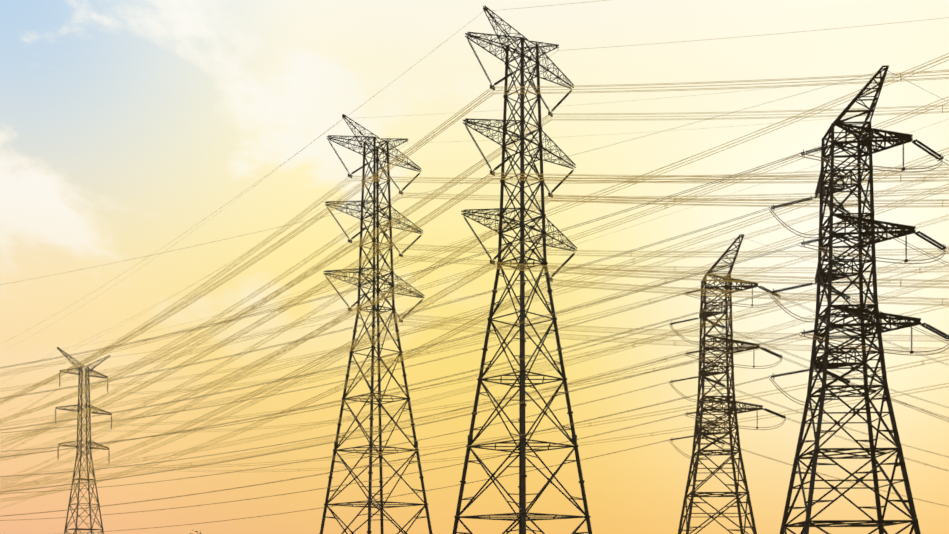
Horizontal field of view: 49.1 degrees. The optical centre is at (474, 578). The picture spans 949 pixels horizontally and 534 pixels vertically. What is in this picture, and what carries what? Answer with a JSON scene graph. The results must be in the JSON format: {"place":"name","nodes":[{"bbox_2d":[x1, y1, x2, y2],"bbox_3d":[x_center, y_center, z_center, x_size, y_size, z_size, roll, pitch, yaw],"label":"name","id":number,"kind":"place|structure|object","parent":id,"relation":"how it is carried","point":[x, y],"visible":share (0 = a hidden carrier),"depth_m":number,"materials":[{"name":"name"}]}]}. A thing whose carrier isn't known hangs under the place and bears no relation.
{"place":"outdoors","nodes":[
{"label":"outdoors","id":0,"kind":"place"},
{"bbox_2d":[0,0,948,533],"label":"sky","id":1,"kind":"structure","parent":0,"point":[125,125],"materials":[{"name":"yellow"}]},
{"label":"ground","id":2,"kind":"structure","parent":0,"visible":0},
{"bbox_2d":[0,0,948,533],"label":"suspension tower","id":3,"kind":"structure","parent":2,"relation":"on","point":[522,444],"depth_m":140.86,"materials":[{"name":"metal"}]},
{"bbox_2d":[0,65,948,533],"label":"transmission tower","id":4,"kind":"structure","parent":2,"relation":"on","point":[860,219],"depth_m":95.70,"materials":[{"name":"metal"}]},
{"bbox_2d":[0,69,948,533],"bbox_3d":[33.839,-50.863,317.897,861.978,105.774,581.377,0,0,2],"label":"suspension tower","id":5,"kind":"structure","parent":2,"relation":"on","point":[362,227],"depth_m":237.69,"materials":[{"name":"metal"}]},
{"bbox_2d":[0,53,948,486],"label":"power lines","id":6,"kind":"object","parent":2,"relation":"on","point":[494,305],"visible":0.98,"depth_m":165.25,"materials":[{"name":"metal"}]},
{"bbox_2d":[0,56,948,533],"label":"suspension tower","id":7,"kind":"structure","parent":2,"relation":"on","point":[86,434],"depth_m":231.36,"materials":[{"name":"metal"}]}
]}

